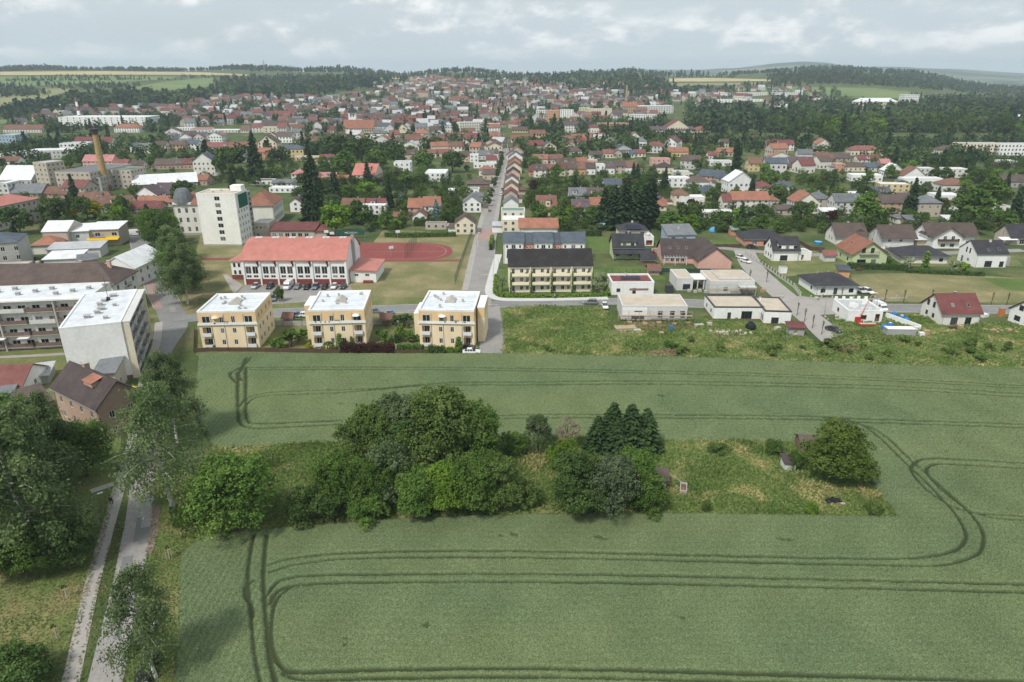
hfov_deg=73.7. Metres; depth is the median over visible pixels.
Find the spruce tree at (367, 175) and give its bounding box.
[362,161,371,181]
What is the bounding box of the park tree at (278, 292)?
[273,285,283,300]
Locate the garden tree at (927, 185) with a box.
[920,181,933,193]
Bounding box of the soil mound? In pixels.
[833,329,890,346]
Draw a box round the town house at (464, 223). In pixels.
[448,211,476,233]
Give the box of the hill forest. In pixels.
[0,63,1023,118]
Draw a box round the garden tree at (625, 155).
[621,152,629,159]
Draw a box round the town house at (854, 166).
[844,161,867,170]
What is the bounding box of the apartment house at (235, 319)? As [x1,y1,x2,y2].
[196,292,274,347]
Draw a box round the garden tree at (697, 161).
[691,159,702,170]
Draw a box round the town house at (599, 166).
[595,163,604,173]
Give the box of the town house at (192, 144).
[181,139,201,149]
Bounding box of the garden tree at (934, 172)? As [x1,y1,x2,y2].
[927,168,942,176]
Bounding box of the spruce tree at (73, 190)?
[67,173,79,197]
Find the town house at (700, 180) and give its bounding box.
[685,175,709,187]
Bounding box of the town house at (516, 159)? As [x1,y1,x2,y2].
[508,155,521,164]
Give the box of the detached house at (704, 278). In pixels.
[687,270,756,295]
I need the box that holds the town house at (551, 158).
[548,153,562,163]
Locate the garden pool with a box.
[814,241,822,244]
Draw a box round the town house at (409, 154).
[404,149,418,159]
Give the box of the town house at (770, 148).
[764,143,788,156]
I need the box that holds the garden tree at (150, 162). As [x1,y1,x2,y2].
[147,159,154,165]
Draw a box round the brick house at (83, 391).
[49,360,147,440]
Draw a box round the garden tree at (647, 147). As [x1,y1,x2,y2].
[642,143,650,152]
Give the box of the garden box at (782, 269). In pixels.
[778,266,787,272]
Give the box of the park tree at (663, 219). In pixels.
[656,210,684,227]
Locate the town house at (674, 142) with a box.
[664,137,679,148]
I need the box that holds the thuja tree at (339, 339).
[335,333,343,348]
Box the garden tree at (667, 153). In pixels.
[661,150,671,157]
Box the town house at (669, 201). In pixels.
[657,195,672,203]
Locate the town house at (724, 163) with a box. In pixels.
[707,160,731,165]
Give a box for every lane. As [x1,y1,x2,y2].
[88,427,154,681]
[651,247,1023,255]
[734,250,842,340]
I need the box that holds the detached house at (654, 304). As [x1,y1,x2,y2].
[617,294,689,324]
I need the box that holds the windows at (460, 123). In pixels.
[460,123,482,131]
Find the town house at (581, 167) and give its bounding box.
[576,162,585,174]
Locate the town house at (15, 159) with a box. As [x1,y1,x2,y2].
[0,155,25,164]
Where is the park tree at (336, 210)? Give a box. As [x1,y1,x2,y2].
[317,200,352,234]
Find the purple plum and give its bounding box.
[528,179,538,189]
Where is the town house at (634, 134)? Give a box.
[630,132,639,137]
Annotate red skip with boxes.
[858,323,876,326]
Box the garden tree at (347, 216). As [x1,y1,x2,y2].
[339,206,356,219]
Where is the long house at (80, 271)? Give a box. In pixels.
[0,260,138,290]
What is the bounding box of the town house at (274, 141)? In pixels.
[257,134,281,146]
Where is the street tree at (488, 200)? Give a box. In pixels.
[484,198,491,203]
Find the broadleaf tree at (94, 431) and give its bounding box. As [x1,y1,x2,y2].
[58,417,115,478]
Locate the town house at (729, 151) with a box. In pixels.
[715,147,733,155]
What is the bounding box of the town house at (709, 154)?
[703,150,717,159]
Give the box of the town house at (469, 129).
[460,127,474,133]
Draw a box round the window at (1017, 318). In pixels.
[1014,315,1020,321]
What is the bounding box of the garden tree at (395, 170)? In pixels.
[391,166,400,177]
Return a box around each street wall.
[274,320,306,325]
[373,319,413,324]
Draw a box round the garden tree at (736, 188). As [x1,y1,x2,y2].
[731,185,739,190]
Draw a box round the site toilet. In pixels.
[997,307,1005,316]
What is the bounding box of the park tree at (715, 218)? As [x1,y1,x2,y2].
[707,210,734,225]
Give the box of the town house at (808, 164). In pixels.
[791,158,816,173]
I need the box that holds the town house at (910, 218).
[901,215,929,225]
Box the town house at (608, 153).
[602,148,616,157]
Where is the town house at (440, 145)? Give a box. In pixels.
[429,141,448,148]
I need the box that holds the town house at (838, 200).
[827,192,859,213]
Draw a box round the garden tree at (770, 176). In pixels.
[764,169,778,183]
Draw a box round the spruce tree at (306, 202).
[297,163,312,221]
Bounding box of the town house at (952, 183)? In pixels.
[932,178,968,191]
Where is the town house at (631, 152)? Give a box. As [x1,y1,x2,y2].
[621,149,634,157]
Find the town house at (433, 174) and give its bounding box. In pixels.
[425,169,448,181]
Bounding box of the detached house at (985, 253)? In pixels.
[957,239,1010,266]
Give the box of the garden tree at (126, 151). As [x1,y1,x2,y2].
[119,149,129,155]
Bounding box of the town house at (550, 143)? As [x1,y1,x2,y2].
[544,140,556,151]
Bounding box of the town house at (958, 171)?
[939,167,966,177]
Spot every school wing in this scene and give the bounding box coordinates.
[0,194,41,230]
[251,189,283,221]
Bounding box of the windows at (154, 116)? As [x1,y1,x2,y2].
[61,116,158,124]
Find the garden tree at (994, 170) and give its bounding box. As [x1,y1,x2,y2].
[989,168,1004,177]
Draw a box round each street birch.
[145,223,201,270]
[151,240,211,304]
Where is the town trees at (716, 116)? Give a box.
[0,76,1023,167]
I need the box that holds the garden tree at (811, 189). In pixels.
[806,186,816,192]
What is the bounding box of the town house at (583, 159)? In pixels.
[575,156,586,162]
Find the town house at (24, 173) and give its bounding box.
[0,165,36,182]
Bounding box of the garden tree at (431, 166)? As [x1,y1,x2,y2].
[426,163,435,169]
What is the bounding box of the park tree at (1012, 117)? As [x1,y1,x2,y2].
[997,110,1014,131]
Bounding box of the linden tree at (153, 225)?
[140,216,188,249]
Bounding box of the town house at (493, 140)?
[484,139,501,145]
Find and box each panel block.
[0,282,111,351]
[58,277,153,378]
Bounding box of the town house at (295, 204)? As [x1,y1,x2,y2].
[289,194,302,211]
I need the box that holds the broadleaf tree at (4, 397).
[0,389,31,425]
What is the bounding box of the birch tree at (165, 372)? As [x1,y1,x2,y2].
[130,347,209,442]
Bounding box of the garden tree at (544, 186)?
[537,184,549,192]
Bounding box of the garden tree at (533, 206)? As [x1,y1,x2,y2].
[530,199,543,214]
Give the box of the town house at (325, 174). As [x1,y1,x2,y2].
[318,172,338,178]
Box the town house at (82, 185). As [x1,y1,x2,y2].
[60,179,98,191]
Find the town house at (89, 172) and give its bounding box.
[55,163,131,185]
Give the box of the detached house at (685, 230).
[660,223,696,237]
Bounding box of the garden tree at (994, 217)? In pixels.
[991,209,1006,220]
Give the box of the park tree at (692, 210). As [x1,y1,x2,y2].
[676,206,704,219]
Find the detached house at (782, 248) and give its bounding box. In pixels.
[763,236,800,260]
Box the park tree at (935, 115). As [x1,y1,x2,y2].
[924,112,938,132]
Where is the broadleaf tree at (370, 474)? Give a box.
[344,453,394,508]
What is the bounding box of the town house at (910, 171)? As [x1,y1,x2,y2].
[895,165,930,178]
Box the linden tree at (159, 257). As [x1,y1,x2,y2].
[152,244,200,292]
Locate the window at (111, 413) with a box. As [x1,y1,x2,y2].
[109,410,114,417]
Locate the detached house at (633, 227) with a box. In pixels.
[615,220,648,235]
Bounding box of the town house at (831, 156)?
[813,153,834,160]
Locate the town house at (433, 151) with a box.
[420,148,436,157]
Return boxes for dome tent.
[708,227,716,231]
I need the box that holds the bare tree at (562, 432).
[555,413,580,441]
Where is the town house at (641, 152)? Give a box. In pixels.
[634,148,645,156]
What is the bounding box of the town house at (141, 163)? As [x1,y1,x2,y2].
[128,160,148,167]
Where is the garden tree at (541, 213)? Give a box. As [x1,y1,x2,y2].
[531,203,548,217]
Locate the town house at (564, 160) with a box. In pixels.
[551,157,576,163]
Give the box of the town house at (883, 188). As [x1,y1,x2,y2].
[866,185,890,193]
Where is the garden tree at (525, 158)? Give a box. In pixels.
[520,157,528,166]
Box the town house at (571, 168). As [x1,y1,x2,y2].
[565,162,576,175]
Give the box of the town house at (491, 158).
[486,154,498,163]
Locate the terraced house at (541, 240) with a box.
[533,232,553,248]
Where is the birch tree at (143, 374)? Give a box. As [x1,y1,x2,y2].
[131,364,167,419]
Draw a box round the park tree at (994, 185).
[968,175,1011,200]
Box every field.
[0,71,247,75]
[0,76,174,85]
[0,88,68,105]
[0,119,35,123]
[131,77,212,90]
[669,78,770,81]
[670,83,756,85]
[743,87,916,96]
[849,273,1023,302]
[853,96,941,97]
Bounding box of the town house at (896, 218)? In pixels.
[889,212,902,223]
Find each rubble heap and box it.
[635,349,681,355]
[709,329,752,334]
[837,344,874,352]
[983,328,1018,332]
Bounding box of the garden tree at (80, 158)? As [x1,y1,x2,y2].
[76,156,83,163]
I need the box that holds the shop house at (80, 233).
[70,222,95,240]
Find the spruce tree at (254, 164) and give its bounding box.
[245,130,267,180]
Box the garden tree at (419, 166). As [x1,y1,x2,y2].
[416,163,425,170]
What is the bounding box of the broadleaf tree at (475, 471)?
[447,448,502,514]
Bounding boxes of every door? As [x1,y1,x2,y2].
[201,316,209,322]
[206,327,211,332]
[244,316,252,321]
[245,266,251,273]
[251,338,256,343]
[252,266,258,273]
[262,266,268,273]
[269,266,275,273]
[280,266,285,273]
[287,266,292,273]
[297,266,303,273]
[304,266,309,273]
[312,315,320,320]
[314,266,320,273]
[315,326,320,331]
[317,337,321,342]
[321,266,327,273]
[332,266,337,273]
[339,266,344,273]
[353,314,360,319]
[356,325,361,330]
[357,336,362,341]
[422,315,429,320]
[425,337,429,342]
[462,315,470,321]
[646,240,651,244]
[741,311,751,318]
[780,255,787,260]
[857,259,865,262]
[950,318,957,324]
[964,317,971,324]
[984,261,991,266]
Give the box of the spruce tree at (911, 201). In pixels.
[901,178,919,213]
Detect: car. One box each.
[250,282,259,288]
[265,282,274,288]
[271,293,275,300]
[293,283,301,288]
[298,311,305,317]
[303,283,310,289]
[311,282,319,288]
[321,283,328,288]
[330,282,337,288]
[339,282,346,288]
[372,307,382,312]
[462,343,476,348]
[462,347,479,352]
[583,298,597,304]
[601,301,608,308]
[736,254,745,258]
[740,258,751,263]
[746,244,757,248]
[825,325,842,332]
[857,287,866,292]
[863,286,874,293]
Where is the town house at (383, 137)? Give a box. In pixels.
[374,134,391,142]
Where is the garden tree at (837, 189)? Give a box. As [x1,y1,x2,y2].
[826,186,848,195]
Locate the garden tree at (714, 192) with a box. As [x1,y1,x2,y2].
[705,188,718,204]
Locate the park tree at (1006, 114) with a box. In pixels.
[992,110,1011,121]
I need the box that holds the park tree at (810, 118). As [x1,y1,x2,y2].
[803,111,817,131]
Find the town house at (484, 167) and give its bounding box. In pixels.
[478,165,494,175]
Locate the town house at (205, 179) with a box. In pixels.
[197,173,214,184]
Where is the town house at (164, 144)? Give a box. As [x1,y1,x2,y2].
[154,140,170,151]
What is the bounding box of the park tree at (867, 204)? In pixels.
[848,191,890,223]
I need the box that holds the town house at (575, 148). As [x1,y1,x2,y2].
[562,145,581,154]
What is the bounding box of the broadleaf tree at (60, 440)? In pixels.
[3,414,77,476]
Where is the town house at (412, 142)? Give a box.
[403,140,419,149]
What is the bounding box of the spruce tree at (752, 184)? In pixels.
[747,174,755,190]
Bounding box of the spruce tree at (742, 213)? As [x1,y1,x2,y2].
[736,202,746,221]
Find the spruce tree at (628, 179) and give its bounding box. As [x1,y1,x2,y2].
[626,175,631,197]
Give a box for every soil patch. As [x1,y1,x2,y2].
[147,504,159,553]
[604,319,694,330]
[648,349,676,355]
[716,329,741,336]
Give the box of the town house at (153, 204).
[130,199,167,212]
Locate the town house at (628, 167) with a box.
[625,161,642,172]
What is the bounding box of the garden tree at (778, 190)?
[768,184,787,198]
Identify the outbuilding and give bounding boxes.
[0,261,32,263]
[93,356,127,382]
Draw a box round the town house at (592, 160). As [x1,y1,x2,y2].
[587,159,597,162]
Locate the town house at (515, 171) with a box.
[506,166,520,179]
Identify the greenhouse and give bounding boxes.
[35,361,55,383]
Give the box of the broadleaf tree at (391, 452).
[365,439,417,504]
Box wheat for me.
[176,352,1023,681]
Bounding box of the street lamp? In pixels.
[91,491,102,524]
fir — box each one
[594,188,609,226]
[599,185,620,230]
[608,184,636,230]
[624,183,649,231]
[640,184,656,229]
[648,177,660,221]
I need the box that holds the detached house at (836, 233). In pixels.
[824,221,868,243]
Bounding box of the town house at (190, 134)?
[180,132,194,139]
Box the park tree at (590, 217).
[583,206,597,223]
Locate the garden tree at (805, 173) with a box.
[801,171,809,182]
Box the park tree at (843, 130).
[837,112,846,138]
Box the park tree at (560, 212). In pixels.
[550,205,571,225]
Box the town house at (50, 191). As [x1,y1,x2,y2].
[42,186,68,197]
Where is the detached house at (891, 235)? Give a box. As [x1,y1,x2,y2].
[867,224,917,250]
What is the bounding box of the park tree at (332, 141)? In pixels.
[322,133,355,152]
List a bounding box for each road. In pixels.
[130,235,187,370]
[171,298,1010,323]
[469,144,508,305]
[479,306,505,352]
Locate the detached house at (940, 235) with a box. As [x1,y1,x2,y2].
[918,222,965,247]
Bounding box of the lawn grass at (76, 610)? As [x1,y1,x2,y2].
[0,453,197,681]
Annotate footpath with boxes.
[0,353,64,357]
[62,460,131,681]
[90,481,115,492]
[124,322,162,458]
[145,280,162,308]
[223,274,241,292]
[462,157,498,289]
[491,165,506,228]
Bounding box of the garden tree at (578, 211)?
[570,207,583,220]
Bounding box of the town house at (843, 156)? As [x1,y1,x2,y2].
[833,152,850,161]
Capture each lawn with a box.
[0,347,66,404]
[0,410,120,681]
[126,246,158,382]
[127,458,195,681]
[181,235,474,314]
[196,297,503,355]
[374,229,474,241]
[497,269,507,292]
[500,293,588,297]
[587,237,609,249]
[592,269,607,292]
[603,266,666,279]
[694,221,724,233]
[710,240,738,243]
[757,250,888,276]
[773,276,814,295]
[911,254,1022,265]
[983,278,1023,290]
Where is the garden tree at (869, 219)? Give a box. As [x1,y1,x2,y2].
[862,212,879,228]
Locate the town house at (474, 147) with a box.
[469,142,484,152]
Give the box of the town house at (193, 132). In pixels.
[183,130,195,134]
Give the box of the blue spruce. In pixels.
[429,200,440,220]
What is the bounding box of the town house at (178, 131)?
[164,127,183,135]
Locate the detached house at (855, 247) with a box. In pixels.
[834,233,889,263]
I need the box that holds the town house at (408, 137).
[404,134,420,141]
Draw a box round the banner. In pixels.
[336,230,364,236]
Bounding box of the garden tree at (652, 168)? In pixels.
[648,166,657,172]
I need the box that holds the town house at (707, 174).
[698,169,722,183]
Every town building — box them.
[0,133,28,144]
[2,125,45,131]
[30,147,78,158]
[58,115,159,125]
[59,141,93,147]
[74,137,115,147]
[113,124,144,131]
[177,127,195,130]
[192,127,214,129]
[196,129,240,132]
[268,111,296,118]
[353,128,382,132]
[372,123,394,128]
[383,125,395,132]
[438,120,448,126]
[457,121,482,131]
[486,132,500,137]
[511,134,532,142]
[512,127,527,132]
[529,130,545,138]
[536,110,545,115]
[546,110,558,121]
[560,109,573,117]
[562,121,578,131]
[579,107,586,110]
[579,122,600,126]
[587,108,611,114]
[597,123,628,130]
[622,102,637,113]
[628,114,656,120]
[638,105,673,113]
[649,126,693,132]
[694,126,710,131]
[714,93,732,95]
[717,99,763,102]
[717,139,729,147]
[736,92,767,95]
[736,135,767,140]
[764,139,778,148]
[771,93,794,96]
[777,140,794,150]
[852,98,897,108]
[898,94,919,102]
[933,146,949,152]
[952,142,1000,154]
[996,143,1023,154]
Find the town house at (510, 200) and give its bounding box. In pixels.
[503,194,518,206]
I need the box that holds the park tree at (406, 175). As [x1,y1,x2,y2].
[395,168,414,184]
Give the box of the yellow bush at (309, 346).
[305,342,312,348]
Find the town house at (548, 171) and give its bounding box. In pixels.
[546,163,555,176]
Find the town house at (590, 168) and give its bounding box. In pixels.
[585,162,595,174]
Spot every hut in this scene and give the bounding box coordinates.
[655,467,669,485]
[780,453,796,470]
[794,434,814,450]
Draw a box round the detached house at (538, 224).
[518,218,558,231]
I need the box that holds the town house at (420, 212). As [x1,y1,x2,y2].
[412,207,428,219]
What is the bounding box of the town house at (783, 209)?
[773,205,804,214]
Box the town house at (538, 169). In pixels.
[533,163,546,177]
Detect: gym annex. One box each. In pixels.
[268,222,320,235]
[314,224,327,235]
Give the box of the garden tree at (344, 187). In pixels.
[339,184,351,193]
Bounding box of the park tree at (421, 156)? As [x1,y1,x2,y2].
[410,148,433,165]
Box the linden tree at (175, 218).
[169,213,181,228]
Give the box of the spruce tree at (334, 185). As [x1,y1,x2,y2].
[327,168,342,195]
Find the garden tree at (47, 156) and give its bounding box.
[41,154,50,160]
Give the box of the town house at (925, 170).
[917,167,933,175]
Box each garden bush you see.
[266,337,283,348]
[270,327,307,347]
[320,341,333,348]
[375,328,393,341]
[390,312,413,326]
[398,330,419,340]
[953,261,970,271]
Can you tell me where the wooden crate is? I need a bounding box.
[923,330,930,335]
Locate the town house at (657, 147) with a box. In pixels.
[647,141,664,152]
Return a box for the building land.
[503,306,1023,368]
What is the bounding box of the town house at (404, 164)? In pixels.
[394,160,412,176]
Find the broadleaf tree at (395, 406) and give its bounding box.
[373,389,416,443]
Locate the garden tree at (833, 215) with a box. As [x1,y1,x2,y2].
[825,210,838,222]
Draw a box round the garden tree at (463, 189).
[457,185,472,198]
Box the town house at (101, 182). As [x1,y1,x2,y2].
[94,174,113,191]
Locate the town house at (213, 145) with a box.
[207,141,248,149]
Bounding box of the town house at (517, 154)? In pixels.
[508,150,523,160]
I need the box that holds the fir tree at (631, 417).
[610,404,651,453]
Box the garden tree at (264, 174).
[256,167,269,177]
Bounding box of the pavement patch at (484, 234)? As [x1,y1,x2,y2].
[476,229,494,240]
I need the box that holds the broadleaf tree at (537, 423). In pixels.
[523,413,554,450]
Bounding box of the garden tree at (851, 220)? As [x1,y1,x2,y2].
[843,217,857,222]
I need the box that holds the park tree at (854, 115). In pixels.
[848,113,860,123]
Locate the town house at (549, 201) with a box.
[535,194,556,215]
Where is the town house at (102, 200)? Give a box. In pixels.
[92,194,137,211]
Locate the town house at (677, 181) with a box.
[659,176,689,186]
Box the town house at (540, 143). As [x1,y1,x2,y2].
[525,140,544,153]
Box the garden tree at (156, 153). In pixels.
[151,149,161,158]
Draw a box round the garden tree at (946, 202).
[940,197,950,209]
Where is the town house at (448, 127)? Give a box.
[444,121,452,131]
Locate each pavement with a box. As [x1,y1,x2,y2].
[485,254,607,300]
[782,296,835,314]
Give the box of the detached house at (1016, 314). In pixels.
[1008,301,1023,324]
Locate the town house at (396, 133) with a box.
[389,130,399,137]
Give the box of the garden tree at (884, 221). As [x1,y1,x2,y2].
[871,218,890,226]
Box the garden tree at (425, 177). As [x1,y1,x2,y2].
[419,173,429,181]
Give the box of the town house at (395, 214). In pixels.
[393,212,404,217]
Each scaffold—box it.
[618,310,692,321]
[707,284,756,294]
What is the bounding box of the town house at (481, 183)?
[466,177,489,189]
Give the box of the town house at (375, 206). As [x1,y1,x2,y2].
[362,203,386,214]
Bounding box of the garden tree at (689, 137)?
[684,133,692,140]
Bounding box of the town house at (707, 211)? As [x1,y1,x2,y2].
[701,209,733,217]
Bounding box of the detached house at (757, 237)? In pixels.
[734,229,780,245]
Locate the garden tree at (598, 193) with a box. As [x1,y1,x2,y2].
[593,190,602,196]
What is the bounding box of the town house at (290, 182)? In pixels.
[271,179,295,185]
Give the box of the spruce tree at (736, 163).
[729,142,742,172]
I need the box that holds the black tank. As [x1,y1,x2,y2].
[745,321,755,329]
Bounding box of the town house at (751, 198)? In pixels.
[728,190,769,208]
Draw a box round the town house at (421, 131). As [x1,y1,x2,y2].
[413,129,428,135]
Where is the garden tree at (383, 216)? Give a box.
[377,211,397,229]
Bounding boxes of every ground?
[0,61,1023,681]
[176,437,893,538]
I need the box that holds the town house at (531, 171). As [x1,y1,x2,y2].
[528,165,533,176]
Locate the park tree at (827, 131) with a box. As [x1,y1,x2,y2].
[819,125,834,140]
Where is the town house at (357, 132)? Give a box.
[346,130,364,135]
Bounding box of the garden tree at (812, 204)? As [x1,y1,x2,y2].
[803,200,817,213]
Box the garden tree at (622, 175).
[612,173,624,178]
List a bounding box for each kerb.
[129,240,153,307]
[273,304,418,309]
[470,158,498,276]
[493,161,507,273]
[891,304,1012,305]
[902,312,1008,313]
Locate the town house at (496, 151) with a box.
[488,148,498,157]
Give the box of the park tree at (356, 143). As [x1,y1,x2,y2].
[341,137,373,160]
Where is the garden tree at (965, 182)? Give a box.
[958,178,973,190]
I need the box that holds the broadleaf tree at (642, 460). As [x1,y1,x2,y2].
[610,444,665,499]
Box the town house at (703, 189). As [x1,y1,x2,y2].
[694,184,710,197]
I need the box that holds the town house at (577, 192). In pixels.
[567,186,586,198]
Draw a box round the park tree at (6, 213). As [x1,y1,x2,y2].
[0,205,33,232]
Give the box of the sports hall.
[229,234,385,284]
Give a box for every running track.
[198,258,229,259]
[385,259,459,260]
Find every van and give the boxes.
[129,229,139,235]
[283,279,293,289]
[872,299,887,311]
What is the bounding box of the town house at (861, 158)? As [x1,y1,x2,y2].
[852,154,879,162]
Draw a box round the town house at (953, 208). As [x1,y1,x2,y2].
[944,198,957,210]
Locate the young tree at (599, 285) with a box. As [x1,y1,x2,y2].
[595,282,603,292]
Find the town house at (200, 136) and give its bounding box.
[193,132,205,141]
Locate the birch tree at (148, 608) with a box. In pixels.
[85,555,200,681]
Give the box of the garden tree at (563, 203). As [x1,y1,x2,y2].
[557,197,571,207]
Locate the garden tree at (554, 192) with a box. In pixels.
[545,190,558,194]
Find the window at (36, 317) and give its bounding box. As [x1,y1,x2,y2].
[34,316,42,319]
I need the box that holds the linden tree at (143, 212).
[133,206,153,233]
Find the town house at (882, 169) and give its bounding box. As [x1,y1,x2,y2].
[879,162,901,176]
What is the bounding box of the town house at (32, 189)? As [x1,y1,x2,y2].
[9,182,49,197]
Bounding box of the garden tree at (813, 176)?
[805,172,821,186]
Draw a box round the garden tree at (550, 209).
[548,205,556,212]
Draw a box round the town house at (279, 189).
[269,186,301,192]
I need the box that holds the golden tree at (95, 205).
[85,200,103,218]
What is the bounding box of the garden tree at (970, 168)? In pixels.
[965,165,977,180]
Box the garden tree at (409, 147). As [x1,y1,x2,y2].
[405,145,417,149]
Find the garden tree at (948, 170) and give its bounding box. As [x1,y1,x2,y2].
[938,167,955,178]
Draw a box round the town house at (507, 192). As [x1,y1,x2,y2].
[503,186,522,202]
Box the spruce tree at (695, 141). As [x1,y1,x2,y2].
[692,132,697,147]
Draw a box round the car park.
[237,285,351,303]
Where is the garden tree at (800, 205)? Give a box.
[788,200,809,215]
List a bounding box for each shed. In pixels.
[0,384,17,399]
[280,312,296,320]
[379,312,392,325]
[639,254,656,265]
[645,264,661,274]
[728,226,739,234]
[785,321,807,335]
[819,250,837,261]
[835,264,851,277]
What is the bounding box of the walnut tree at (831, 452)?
[798,416,884,480]
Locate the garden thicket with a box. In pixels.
[0,131,1023,232]
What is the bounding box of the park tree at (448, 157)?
[438,150,465,172]
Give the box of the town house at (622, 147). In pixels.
[614,143,631,150]
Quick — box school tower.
[195,184,254,245]
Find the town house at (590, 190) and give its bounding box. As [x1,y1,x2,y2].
[586,186,603,195]
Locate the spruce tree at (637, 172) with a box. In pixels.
[633,163,640,178]
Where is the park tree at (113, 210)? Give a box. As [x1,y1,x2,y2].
[105,204,133,220]
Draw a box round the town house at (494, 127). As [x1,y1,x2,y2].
[486,123,499,131]
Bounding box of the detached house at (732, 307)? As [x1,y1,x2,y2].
[703,295,763,319]
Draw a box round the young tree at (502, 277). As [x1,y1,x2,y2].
[496,275,506,291]
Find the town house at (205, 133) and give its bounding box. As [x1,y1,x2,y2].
[195,132,208,141]
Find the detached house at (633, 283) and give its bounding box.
[607,273,653,294]
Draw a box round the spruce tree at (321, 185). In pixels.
[318,177,324,192]
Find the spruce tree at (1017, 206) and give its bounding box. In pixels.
[1007,186,1023,222]
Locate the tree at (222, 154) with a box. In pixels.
[211,146,245,175]
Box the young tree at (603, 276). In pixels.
[600,272,608,289]
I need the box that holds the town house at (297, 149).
[284,144,305,157]
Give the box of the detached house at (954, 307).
[920,291,983,324]
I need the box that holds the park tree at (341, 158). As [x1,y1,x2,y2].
[330,150,361,174]
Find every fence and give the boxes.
[193,347,339,352]
[330,228,426,236]
[341,349,445,352]
[404,231,416,255]
[454,229,471,281]
[661,268,714,271]
[714,244,741,246]
[745,251,800,295]
[799,240,824,250]
[799,295,907,299]
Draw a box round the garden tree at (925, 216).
[912,211,929,225]
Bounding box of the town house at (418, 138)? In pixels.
[414,136,427,147]
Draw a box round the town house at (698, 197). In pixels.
[680,194,704,205]
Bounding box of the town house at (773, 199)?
[769,194,780,207]
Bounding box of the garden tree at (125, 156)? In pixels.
[119,155,130,159]
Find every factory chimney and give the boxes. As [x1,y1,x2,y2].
[74,97,80,115]
[87,124,112,189]
[625,85,627,100]
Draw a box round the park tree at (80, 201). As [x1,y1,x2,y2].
[71,195,99,219]
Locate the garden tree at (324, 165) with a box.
[317,162,330,171]
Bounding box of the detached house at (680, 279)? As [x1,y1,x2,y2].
[669,269,693,289]
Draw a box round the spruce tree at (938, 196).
[935,186,942,211]
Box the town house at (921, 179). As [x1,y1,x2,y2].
[894,177,942,184]
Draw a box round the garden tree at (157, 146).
[149,145,162,151]
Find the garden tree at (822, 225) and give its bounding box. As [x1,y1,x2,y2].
[817,220,827,232]
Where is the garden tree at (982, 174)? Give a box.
[969,169,988,183]
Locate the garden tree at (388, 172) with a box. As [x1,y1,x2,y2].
[382,169,394,180]
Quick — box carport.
[914,235,927,244]
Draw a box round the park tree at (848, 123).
[839,119,851,130]
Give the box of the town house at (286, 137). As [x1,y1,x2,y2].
[275,131,295,142]
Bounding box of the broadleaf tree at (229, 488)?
[178,451,285,541]
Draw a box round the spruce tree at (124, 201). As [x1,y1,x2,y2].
[122,197,132,216]
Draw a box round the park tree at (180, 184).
[168,179,195,198]
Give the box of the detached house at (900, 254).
[885,245,952,263]
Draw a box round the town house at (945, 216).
[940,215,950,221]
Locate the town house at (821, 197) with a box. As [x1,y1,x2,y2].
[811,190,828,206]
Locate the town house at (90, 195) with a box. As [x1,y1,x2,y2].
[77,190,111,200]
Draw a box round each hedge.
[339,341,395,352]
[384,231,455,237]
[393,323,403,342]
[396,343,423,350]
[413,218,427,225]
[427,344,445,352]
[446,346,459,352]
[489,234,493,249]
[492,273,610,297]
[586,229,601,235]
[847,262,907,270]
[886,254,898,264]
[906,268,985,275]
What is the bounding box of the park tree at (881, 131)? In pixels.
[873,118,887,135]
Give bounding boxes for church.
[343,104,375,132]
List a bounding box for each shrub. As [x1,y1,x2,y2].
[0,637,60,681]
[94,214,109,221]
[126,217,135,226]
[134,652,159,681]
[165,503,197,528]
[262,184,270,190]
[283,483,339,530]
[344,490,390,529]
[363,223,372,229]
[396,221,402,228]
[429,183,438,190]
[498,431,529,454]
[515,478,544,508]
[542,344,553,351]
[544,436,576,467]
[594,223,602,230]
[625,480,672,520]
[663,340,679,347]
[675,347,685,353]
[676,202,685,208]
[686,198,698,204]
[701,499,712,510]
[706,441,729,454]
[716,343,724,351]
[764,345,777,350]
[765,437,784,453]
[768,348,777,355]
[787,450,806,469]
[804,501,818,515]
[818,349,828,354]
[819,338,833,345]
[828,343,836,349]
[834,209,844,215]
[834,344,842,349]
[860,342,866,348]
[864,498,884,514]
[865,353,873,359]
[885,348,893,356]
[895,334,910,340]
[903,208,914,214]
[936,218,946,221]
[945,347,961,355]
[962,340,976,345]
[968,346,976,352]
[972,353,987,359]
[984,342,997,349]
[1001,344,1013,351]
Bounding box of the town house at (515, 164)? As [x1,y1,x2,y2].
[507,160,521,173]
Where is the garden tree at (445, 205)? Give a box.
[440,202,452,210]
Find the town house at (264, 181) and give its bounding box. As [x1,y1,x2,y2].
[250,178,275,184]
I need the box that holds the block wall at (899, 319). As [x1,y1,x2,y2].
[885,313,920,325]
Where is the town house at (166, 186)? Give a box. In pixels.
[156,182,175,195]
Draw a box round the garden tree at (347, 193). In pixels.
[342,190,356,197]
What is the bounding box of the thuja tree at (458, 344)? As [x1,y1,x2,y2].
[454,336,462,352]
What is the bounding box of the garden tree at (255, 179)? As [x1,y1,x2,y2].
[250,176,260,183]
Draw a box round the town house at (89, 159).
[81,154,119,165]
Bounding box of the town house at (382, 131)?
[373,130,387,133]
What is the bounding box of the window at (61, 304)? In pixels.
[60,303,68,306]
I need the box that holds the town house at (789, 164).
[787,162,791,170]
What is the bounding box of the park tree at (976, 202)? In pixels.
[950,187,1002,223]
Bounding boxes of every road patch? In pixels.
[114,612,125,639]
[120,555,132,571]
[133,517,141,541]
[138,526,149,544]
[169,307,176,311]
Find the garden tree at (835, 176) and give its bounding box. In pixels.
[828,173,839,182]
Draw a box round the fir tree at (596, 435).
[581,415,608,453]
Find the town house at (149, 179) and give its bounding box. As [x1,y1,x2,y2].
[132,172,197,186]
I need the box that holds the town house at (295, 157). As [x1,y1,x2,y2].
[292,155,318,160]

